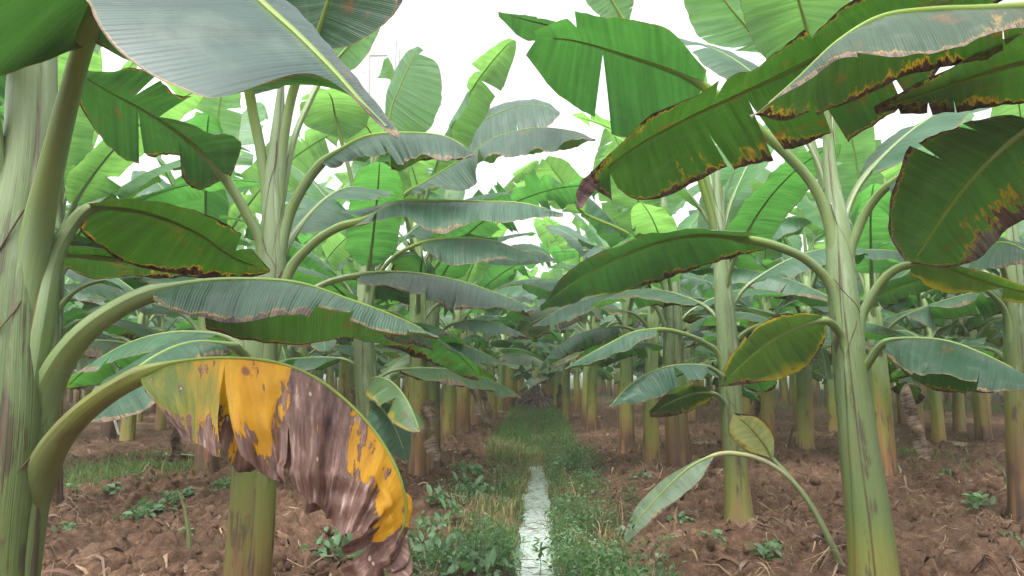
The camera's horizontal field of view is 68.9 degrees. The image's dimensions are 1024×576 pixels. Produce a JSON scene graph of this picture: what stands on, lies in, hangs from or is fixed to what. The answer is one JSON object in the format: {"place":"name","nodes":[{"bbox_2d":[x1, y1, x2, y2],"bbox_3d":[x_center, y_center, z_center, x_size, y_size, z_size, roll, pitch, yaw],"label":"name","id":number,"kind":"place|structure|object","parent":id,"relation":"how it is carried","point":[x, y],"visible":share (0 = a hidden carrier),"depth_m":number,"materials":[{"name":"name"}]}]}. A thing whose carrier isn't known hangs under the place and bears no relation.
{"place":"outdoors","nodes":[
{"label":"outdoors","id":0,"kind":"place"},
{"bbox_2d":[384,402,664,575],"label":"grass","id":1,"kind":"structure","parent":0,"point":[517,429],"depth_m":10.89,"materials":[{"name":"green plant"}]},
{"bbox_2d":[41,376,1023,575],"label":"ground","id":2,"kind":"structure","parent":0,"point":[965,558],"depth_m":7.51,"materials":[{"name":"red soil"}]},
{"bbox_2d":[51,521,76,531],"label":"weed seedling","id":3,"kind":"object","parent":2,"relation":"on","point":[71,525],"visible":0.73,"depth_m":6.36,"materials":[{"name":"green plant"}]},
{"bbox_2d":[0,44,152,308],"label":"banana plant","id":4,"kind":"object","parent":2,"relation":"on","point":[78,240],"visible":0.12,"depth_m":6.42,"materials":[{"name":"green plant"}]},
{"bbox_2d":[72,361,82,404],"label":"banana plant","id":5,"kind":"object","parent":2,"relation":"on","point":[76,396],"visible":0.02,"depth_m":31.64,"materials":[{"name":"beige plant"}]},
{"bbox_2d":[65,165,107,302],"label":"banana plant","id":6,"kind":"object","parent":2,"relation":"on","point":[78,296],"visible":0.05,"depth_m":13.69,"materials":[{"name":"green plant"}]},
{"bbox_2d":[79,358,94,398],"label":"banana plant","id":7,"kind":"object","parent":2,"relation":"on","point":[85,364],"visible":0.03,"depth_m":27.14,"materials":[{"name":"green plant"}]},
{"bbox_2d":[63,211,118,389],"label":"banana plant","id":8,"kind":"object","parent":2,"relation":"on","point":[92,290],"visible":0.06,"depth_m":11.93,"materials":[{"name":"green plant"}]},
{"bbox_2d":[98,420,119,439],"bbox_3d":[-8.009,2.858,15.046,0.831,0.731,0.410,-4,-8,30],"label":"banana stump","id":9,"kind":"object","parent":2,"relation":"on","point":[109,429],"visible":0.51,"depth_m":15.03,"materials":[{"name":"brown plant"}]},
{"bbox_2d":[64,275,156,390],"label":"banana plant","id":10,"kind":"object","parent":2,"relation":"on","point":[68,280],"visible":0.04,"depth_m":16.20,"materials":[{"name":"green plant"}]},
{"bbox_2d":[99,482,124,494],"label":"weed seedling","id":11,"kind":"object","parent":2,"relation":"on","point":[106,488],"visible":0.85,"depth_m":8.03,"materials":[{"name":"green plant"}]},
{"bbox_2d":[65,195,175,440],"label":"banana plant","id":12,"kind":"object","parent":2,"relation":"on","point":[128,429],"visible":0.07,"depth_m":14.36,"materials":[{"name":"green plant"}]},
{"bbox_2d":[0,48,259,503],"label":"banana plant","id":13,"kind":"object","parent":2,"relation":"on","point":[88,173],"visible":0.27,"depth_m":7.58,"materials":[{"name":"green plant"}]},
{"bbox_2d":[114,506,147,521],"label":"weed seedling","id":14,"kind":"object","parent":2,"relation":"on","point":[130,512],"visible":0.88,"depth_m":6.76,"materials":[{"name":"green plant"}]},
{"bbox_2d":[73,282,191,430],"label":"banana plant","id":15,"kind":"object","parent":2,"relation":"on","point":[158,322],"visible":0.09,"depth_m":17.77,"materials":[{"name":"green plant"}]},
{"bbox_2d":[74,302,197,421],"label":"banana plant","id":16,"kind":"object","parent":2,"relation":"on","point":[182,326],"visible":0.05,"depth_m":20.01,"materials":[{"name":"green plant"}]},
{"bbox_2d":[134,508,157,519],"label":"weed seedling","id":17,"kind":"object","parent":2,"relation":"on","point":[144,511],"visible":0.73,"depth_m":6.85,"materials":[{"name":"green plant"}]},
{"bbox_2d":[135,495,164,509],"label":"weed seedling","id":18,"kind":"object","parent":2,"relation":"on","point":[141,505],"visible":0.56,"depth_m":7.59,"materials":[{"name":"green plant"}]},
{"bbox_2d":[151,498,177,512],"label":"weed seedling","id":19,"kind":"object","parent":2,"relation":"on","point":[158,505],"visible":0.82,"depth_m":7.22,"materials":[{"name":"green plant"}]},
{"bbox_2d":[162,490,186,503],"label":"weed seedling","id":20,"kind":"object","parent":2,"relation":"on","point":[173,493],"visible":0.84,"depth_m":7.89,"materials":[{"name":"green plant"}]},
{"bbox_2d":[177,489,192,547],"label":"cut stalk","id":21,"kind":"object","parent":2,"relation":"on","point":[189,542],"visible":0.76,"depth_m":5.48,"materials":[{"name":"green plant"}]},
{"bbox_2d":[167,228,245,356],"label":"banana plant","id":22,"kind":"object","parent":2,"relation":"on","point":[232,353],"visible":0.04,"depth_m":20.21,"materials":[{"name":"green plant"}]},
{"bbox_2d":[0,0,438,575],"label":"banana plant","id":23,"kind":"object","parent":2,"relation":"on","point":[322,442],"visible":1,"depth_m":1.90,"materials":[{"name":"green plant"}]},
{"bbox_2d":[208,480,230,491],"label":"weed seedling","id":24,"kind":"object","parent":2,"relation":"on","point":[219,484],"visible":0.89,"depth_m":8.70,"materials":[{"name":"green plant"}]},
{"bbox_2d":[63,93,409,471],"bbox_3d":[-4.243,-0.153,11.114,4.747,5.993,5.052,-3,-7,23],"label":"banana plant","id":25,"kind":"object","parent":2,"relation":"on","point":[218,116],"visible":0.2,"depth_m":10.82,"materials":[{"name":"green plant"}]},
{"bbox_2d":[228,176,393,356],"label":"banana plant","id":26,"kind":"object","parent":2,"relation":"on","point":[335,250],"visible":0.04,"depth_m":14.07,"materials":[{"name":"green plant"}]},
{"bbox_2d":[66,0,562,575],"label":"banana plant","id":27,"kind":"object","parent":2,"relation":"on","point":[118,112],"visible":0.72,"depth_m":4.29,"materials":[{"name":"green plant"}]},
{"bbox_2d":[226,172,402,378],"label":"banana plant","id":28,"kind":"object","parent":2,"relation":"on","point":[343,177],"visible":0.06,"depth_m":16.68,"materials":[{"name":"green plant"}]},
{"bbox_2d":[300,526,352,561],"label":"weed seedling","id":29,"kind":"object","parent":2,"relation":"on","point":[337,537],"visible":0.69,"depth_m":5.53,"materials":[{"name":"green plant"}]},
{"bbox_2d":[309,344,382,387],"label":"banana plant","id":30,"kind":"object","parent":2,"relation":"on","point":[330,376],"visible":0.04,"depth_m":28.56,"materials":[{"name":"green plant"}]},
{"bbox_2d":[295,218,404,407],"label":"banana plant","id":31,"kind":"object","parent":2,"relation":"on","point":[343,387],"visible":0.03,"depth_m":18.48,"materials":[{"name":"green plant"}]},
{"bbox_2d":[310,255,402,405],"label":"banana plant","id":32,"kind":"object","parent":2,"relation":"on","point":[391,353],"visible":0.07,"depth_m":20.66,"materials":[{"name":"green plant"}]},
{"bbox_2d":[338,264,409,403],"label":"banana plant","id":33,"kind":"object","parent":2,"relation":"on","point":[407,316],"visible":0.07,"depth_m":23.35,"materials":[{"name":"green plant"}]},
{"bbox_2d":[365,49,387,93],"bbox_3d":[-5.254,-2.146,26.577,1.400,13.800,0.292,0,-7,2],"label":"utility pole","id":34,"kind":"object","parent":2,"relation":"on","point":[369,55],"visible":0.2,"depth_m":27.18,"materials":[{"name":"concrete"}]},
{"bbox_2d":[349,263,407,403],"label":"banana plant","id":35,"kind":"object","parent":2,"relation":"on","point":[396,381],"visible":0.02,"depth_m":25.64,"materials":[{"name":"green plant"}]},
{"bbox_2d":[359,39,443,265],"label":"transmission pylon","id":36,"kind":"object","parent":2,"relation":"on","point":[398,44],"visible":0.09,"depth_m":157.09,"materials":[{"name":"metal"}]},
{"bbox_2d":[219,46,595,462],"bbox_3d":[-1.195,-0.088,8.007,3.974,5.049,3.165,0,-7,2],"label":"banana plant","id":37,"kind":"object","parent":2,"relation":"on","point":[413,97],"visible":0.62,"depth_m":7.78,"materials":[{"name":"green plant"}]},
{"bbox_2d":[379,306,442,398],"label":"banana plant","id":38,"kind":"object","parent":2,"relation":"on","point":[406,387],"depth_m":28.05,"materials":[{"name":"green plant"}]},
{"bbox_2d":[407,520,436,547],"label":"weed seedling","id":39,"kind":"object","parent":2,"relation":"on","point":[420,537],"visible":0.27,"depth_m":5.86,"materials":[{"name":"green plant"}]},
{"bbox_2d":[410,537,443,560],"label":"weed seedling","id":40,"kind":"object","parent":2,"relation":"on","point":[427,544],"visible":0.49,"depth_m":5.57,"materials":[{"name":"green plant"}]},
{"bbox_2d":[409,510,449,533],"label":"weed seedling","id":41,"kind":"object","parent":2,"relation":"on","point":[426,521],"visible":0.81,"depth_m":6.28,"materials":[{"name":"green plant"}]},
{"bbox_2d":[423,484,450,508],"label":"weed seedling","id":42,"kind":"object","parent":2,"relation":"on","point":[435,496],"visible":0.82,"depth_m":7.69,"materials":[{"name":"green plant"}]},
{"bbox_2d":[286,38,598,476],"bbox_3d":[-0.898,-0.214,9.865,4.420,5.795,3.773,-2,-7,21],"label":"banana plant","id":43,"kind":"object","parent":2,"relation":"on","point":[492,65],"visible":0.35,"depth_m":9.41,"materials":[{"name":"green plant"}]},
{"bbox_2d":[413,523,486,559],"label":"weed seedling","id":44,"kind":"object","parent":2,"relation":"on","point":[451,536],"visible":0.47,"depth_m":5.76,"materials":[{"name":"green plant"}]},
{"bbox_2d":[343,99,559,469],"bbox_3d":[-1.090,-0.055,10.880,3.542,5.645,3.628,0,-7,2],"label":"banana plant","id":45,"kind":"object","parent":2,"relation":"on","point":[504,118],"visible":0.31,"depth_m":10.45,"materials":[{"name":"green plant"}]},
{"bbox_2d":[437,497,470,522],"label":"weed seedling","id":46,"kind":"object","parent":2,"relation":"on","point":[456,509],"visible":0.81,"depth_m":7.04,"materials":[{"name":"green plant"}]},
{"bbox_2d":[380,180,537,439],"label":"banana plant","id":47,"kind":"object","parent":2,"relation":"on","point":[475,272],"visible":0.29,"depth_m":14.49,"materials":[{"name":"green plant"}]},
{"bbox_2d":[451,471,471,490],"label":"weed seedling","id":48,"kind":"object","parent":2,"relation":"on","point":[464,477],"visible":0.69,"depth_m":8.86,"materials":[{"name":"green plant"}]},
{"bbox_2d":[438,538,503,575],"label":"weed seedling","id":49,"kind":"object","parent":2,"relation":"on","point":[488,561],"visible":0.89,"depth_m":5.29,"materials":[{"name":"green plant"}]},
{"bbox_2d":[460,462,483,475],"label":"weed seedling","id":50,"kind":"object","parent":2,"relation":"on","point":[472,468],"visible":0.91,"depth_m":9.96,"materials":[{"name":"green plant"}]},
{"bbox_2d":[457,474,496,498],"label":"weed seedling","id":51,"kind":"object","parent":2,"relation":"on","point":[478,482],"visible":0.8,"depth_m":8.50,"materials":[{"name":"green plant"}]},
{"bbox_2d":[392,160,581,432],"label":"banana plant","id":52,"kind":"object","parent":2,"relation":"on","point":[494,276],"visible":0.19,"depth_m":16.47,"materials":[{"name":"green plant"}]},
{"bbox_2d":[440,302,536,413],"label":"banana plant","id":53,"kind":"object","parent":2,"relation":"on","point":[520,368],"visible":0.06,"depth_m":24.17,"materials":[{"name":"green plant"}]},
{"bbox_2d":[465,540,524,572],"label":"weed seedling","id":54,"kind":"object","parent":2,"relation":"on","point":[502,558],"visible":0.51,"depth_m":5.55,"materials":[{"name":"green plant"}]},
{"bbox_2d":[439,269,552,425],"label":"banana plant","id":55,"kind":"object","parent":2,"relation":"on","point":[504,343],"visible":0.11,"depth_m":18.21,"materials":[{"name":"green plant"}]},
{"bbox_2d":[443,298,550,419],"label":"banana plant","id":56,"kind":"object","parent":2,"relation":"on","point":[522,357],"visible":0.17,"depth_m":21.48,"materials":[{"name":"green plant"}]},
{"bbox_2d":[471,338,533,402],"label":"banana plant","id":57,"kind":"object","parent":2,"relation":"on","point":[527,375],"visible":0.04,"depth_m":33.39,"materials":[{"name":"green plant"}]},
{"bbox_2d":[468,266,560,412],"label":"banana plant","id":58,"kind":"object","parent":2,"relation":"on","point":[501,368],"visible":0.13,"depth_m":26.27,"materials":[{"name":"green plant"}]},
{"bbox_2d":[334,409,696,575],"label":"weeds","id":59,"kind":"object","parent":2,"relation":"on","point":[590,564],"visible":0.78,"depth_m":6.13,"materials":[{"name":"green plant"}]},
{"bbox_2d":[470,265,564,409],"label":"banana plant","id":60,"kind":"object","parent":2,"relation":"on","point":[510,386],"visible":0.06,"depth_m":28.30,"materials":[{"name":"green plant"}]},
{"bbox_2d":[64,313,999,398],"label":"banana grove","id":61,"kind":"object","parent":2,"relation":"on","point":[602,388],"visible":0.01,"depth_m":45.90,"materials":[{"name":"green plant"}]},
{"bbox_2d":[41,412,1023,575],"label":"leaf litter","id":62,"kind":"object","parent":2,"relation":"on","point":[290,542],"visible":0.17,"depth_m":6.79,"materials":[{"name":"brown plant"}]},
{"bbox_2d":[42,446,1023,575],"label":"soil clods","id":63,"kind":"object","parent":2,"relation":"on","point":[279,561],"visible":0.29,"depth_m":6.21,"materials":[{"name":"brown soil"}]},
{"bbox_2d":[44,427,1023,575],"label":"straw litter","id":64,"kind":"object","parent":2,"relation":"on","point":[77,519],"visible":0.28,"depth_m":6.75,"materials":[{"name":"beige plant"}]},
{"bbox_2d":[515,385,552,409],"bbox_3d":[0.971,4.514,31.058,2.416,1.236,1.708,0,-7,2],"label":"dead leaf heap","id":65,"kind":"object","parent":2,"relation":"on","point":[536,396],"visible":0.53,"depth_m":30.78,"materials":[{"name":"plant"}]},
{"bbox_2d":[517,269,603,404],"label":"banana plant","id":66,"kind":"object","parent":2,"relation":"on","point":[555,384],"visible":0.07,"depth_m":29.09,"materials":[{"name":"green plant"}]},
{"bbox_2d":[510,316,619,410],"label":"banana plant","id":67,"kind":"object","parent":2,"relation":"on","point":[561,374],"visible":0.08,"depth_m":26.60,"materials":[{"name":"green plant"}]},
{"bbox_2d":[498,262,642,420],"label":"banana plant","id":68,"kind":"object","parent":2,"relation":"on","point":[532,382],"visible":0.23,"depth_m":21.54,"materials":[{"name":"green plant"}]},
{"bbox_2d":[541,313,621,413],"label":"banana plant","id":69,"kind":"object","parent":2,"relation":"on","point":[577,402],"visible":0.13,"depth_m":24.62,"materials":[{"name":"green plant"}]},
{"bbox_2d":[507,218,662,423],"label":"banana plant","id":70,"kind":"object","parent":2,"relation":"on","point":[544,234],"visible":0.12,"depth_m":20.18,"materials":[{"name":"green plant"}]},
{"bbox_2d":[526,217,700,432],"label":"banana plant","id":71,"kind":"object","parent":2,"relation":"on","point":[591,415],"visible":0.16,"depth_m":17.30,"materials":[{"name":"green plant"}]},
{"bbox_2d":[522,152,756,453],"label":"banana plant","id":72,"kind":"object","parent":2,"relation":"on","point":[541,288],"visible":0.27,"depth_m":12.94,"materials":[{"name":"green plant"}]},
{"bbox_2d":[612,304,698,401],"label":"banana plant","id":73,"kind":"object","parent":2,"relation":"on","point":[640,370],"visible":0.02,"depth_m":28.83,"materials":[{"name":"green plant"}]},
{"bbox_2d":[533,156,786,467],"bbox_3d":[2.043,0.560,9.902,3.256,4.182,2.684,-2,-7,15],"label":"banana plant","id":74,"kind":"object","parent":2,"relation":"on","point":[646,218],"visible":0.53,"depth_m":9.74,"materials":[{"name":"green plant"}]},
{"bbox_2d":[606,302,715,397],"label":"banana plant","id":75,"kind":"object","parent":2,"relation":"on","point":[696,352],"visible":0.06,"depth_m":25.95,"materials":[{"name":"green plant"}]},
{"bbox_2d":[514,75,811,462],"bbox_3d":[2.127,-0.182,11.418,4.436,6.010,4.061,2,-7,-19],"label":"banana plant","id":76,"kind":"object","parent":2,"relation":"on","point":[612,238],"visible":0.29,"depth_m":11.21,"materials":[{"name":"green plant"}]},
{"bbox_2d":[611,314,715,399],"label":"banana plant","id":77,"kind":"object","parent":2,"relation":"on","point":[636,363],"visible":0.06,"depth_m":27.72,"materials":[{"name":"green plant"}]},
{"bbox_2d":[611,268,716,421],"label":"banana plant","id":78,"kind":"object","parent":2,"relation":"on","point":[688,354],"visible":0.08,"depth_m":21.32,"materials":[{"name":"green plant"}]},
{"bbox_2d":[667,511,694,523],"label":"weed seedling","id":79,"kind":"object","parent":2,"relation":"on","point":[679,518],"visible":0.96,"depth_m":6.83,"materials":[{"name":"green plant"}]},
{"bbox_2d":[659,269,716,363],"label":"banana plant","id":80,"kind":"object","parent":2,"relation":"on","point":[686,292],"visible":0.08,"depth_m":19.69,"materials":[{"name":"green plant"}]},
{"bbox_2d":[498,0,909,523],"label":"banana plant","id":81,"kind":"object","parent":2,"relation":"on","point":[729,202],"visible":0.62,"depth_m":6.85,"materials":[{"name":"green plant"}]},
{"bbox_2d":[695,529,726,544],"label":"weed seedling","id":82,"kind":"object","parent":2,"relation":"on","point":[715,531],"visible":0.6,"depth_m":5.72,"materials":[{"name":"green plant"}]},
{"bbox_2d":[623,413,845,567],"bbox_3d":[1.509,1.427,5.154,1.462,1.111,0.356,-1,-7,12],"label":"banana sucker","id":83,"kind":"object","parent":2,"relation":"on","point":[751,434],"visible":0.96,"depth_m":5.20,"materials":[{"name":"green plant"}]},
{"bbox_2d":[683,262,823,414],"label":"banana plant","id":84,"kind":"object","parent":2,"relation":"on","point":[709,336],"visible":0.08,"depth_m":16.47,"materials":[{"name":"green plant"}]},
{"bbox_2d":[679,234,831,442],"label":"banana plant","id":85,"kind":"object","parent":2,"relation":"on","point":[765,403],"visible":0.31,"depth_m":13.40,"materials":[{"name":"green plant"}]},
{"bbox_2d":[746,542,782,560],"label":"weed seedling","id":86,"kind":"object","parent":2,"relation":"on","point":[762,551],"visible":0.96,"depth_m":5.45,"materials":[{"name":"green plant"}]},
{"bbox_2d":[526,0,1023,575],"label":"banana plant","id":87,"kind":"object","parent":2,"relation":"on","point":[652,68],"visible":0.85,"depth_m":4.32,"materials":[{"name":"green plant"}]},
{"bbox_2d":[781,358,816,404],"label":"banana plant","id":88,"kind":"object","parent":2,"relation":"on","point":[784,388],"visible":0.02,"depth_m":32.32,"materials":[{"name":"green plant"}]},
{"bbox_2d":[576,0,1023,266],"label":"banana plant","id":89,"kind":"object","parent":2,"relation":"on","point":[959,201],"visible":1,"depth_m":2.81,"materials":[{"name":"green plant"}]},
{"bbox_2d":[682,145,922,450],"bbox_3d":[4.873,0.158,13.003,4.612,5.720,4.412,4,-8,-31],"label":"banana plant","id":90,"kind":"object","parent":2,"relation":"on","point":[805,439],"visible":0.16,"depth_m":12.72,"materials":[{"name":"green plant"}]},
{"bbox_2d":[785,250,859,418],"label":"banana plant","id":91,"kind":"object","parent":2,"relation":"on","point":[793,376],"visible":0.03,"depth_m":22.24,"materials":[{"name":"green plant"}]},
{"bbox_2d":[686,113,1001,476],"bbox_3d":[5.128,-0.156,10.278,4.433,5.787,4.713,2,-7,-14],"label":"banana plant","id":92,"kind":"object","parent":2,"relation":"on","point":[856,151],"visible":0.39,"depth_m":9.97,"materials":[{"name":"green plant"}]},
{"bbox_2d":[779,239,931,431],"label":"banana plant","id":93,"kind":"object","parent":2,"relation":"on","point":[832,419],"visible":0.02,"depth_m":16.92,"materials":[{"name":"green plant"}]},
{"bbox_2d":[811,176,1002,443],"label":"banana plant","id":94,"kind":"object","parent":2,"relation":"on","point":[938,429],"visible":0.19,"depth_m":14.30,"materials":[{"name":"green plant"}]},
{"bbox_2d":[860,297,953,424],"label":"banana plant","id":95,"kind":"object","parent":2,"relation":"on","point":[901,418],"visible":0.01,"depth_m":18.77,"materials":[{"name":"green plant"}]},
{"bbox_2d":[819,275,1023,441],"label":"banana plant","id":96,"kind":"object","parent":2,"relation":"on","point":[982,423],"visible":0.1,"depth_m":14.30,"materials":[{"name":"green plant"}]},
{"bbox_2d":[882,269,975,433],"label":"banana plant","id":97,"kind":"object","parent":2,"relation":"on","point":[920,405],"visible":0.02,"depth_m":16.30,"materials":[{"name":"green plant"}]},
{"bbox_2d":[855,161,1023,523],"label":"banana plant","id":98,"kind":"object","parent":2,"relation":"on","point":[1004,253],"visible":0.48,"depth_m":6.82,"materials":[{"name":"green plant"}]},
{"bbox_2d":[888,291,1000,430],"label":"banana plant","id":99,"kind":"object","parent":2,"relation":"on","point":[958,413],"visible":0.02,"depth_m":17.28,"materials":[{"name":"green plant"}]},
{"bbox_2d":[883,103,1023,332],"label":"banana plant","id":100,"kind":"object","parent":2,"relation":"on","point":[976,322],"visible":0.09,"depth_m":11.73,"materials":[{"name":"green plant"}]},
{"bbox_2d":[962,491,995,510],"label":"weed seedling","id":101,"kind":"object","parent":2,"relation":"on","point":[977,503],"visible":1,"depth_m":6.94,"materials":[{"name":"green plant"}]},
{"bbox_2d":[63,389,1003,497],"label":"grass","id":102,"kind":"structure","parent":0,"point":[89,470],"depth_m":10.20,"materials":[{"name":"green plant"}]},
{"bbox_2d":[514,427,555,575],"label":"water","id":103,"kind":"structure","parent":0,"point":[538,477],"depth_m":7.48,"materials":[{"name":"white liquid"}]},
{"bbox_2d":[511,471,556,575],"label":"floating straw","id":104,"kind":"object","parent":103,"relation":"on","point":[536,533],"visible":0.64,"depth_m":7.27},
{"bbox_2d":[531,536,547,575],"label":"water plant","id":105,"kind":"object","parent":103,"relation":"on","point":[540,554],"visible":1,"depth_m":5.66,"materials":[{"name":"green plant"}]},
{"bbox_2d":[65,0,1023,375],"label":"sky","id":106,"kind":"structure","parent":0,"point":[462,31],"materials":[{"name":"white"}]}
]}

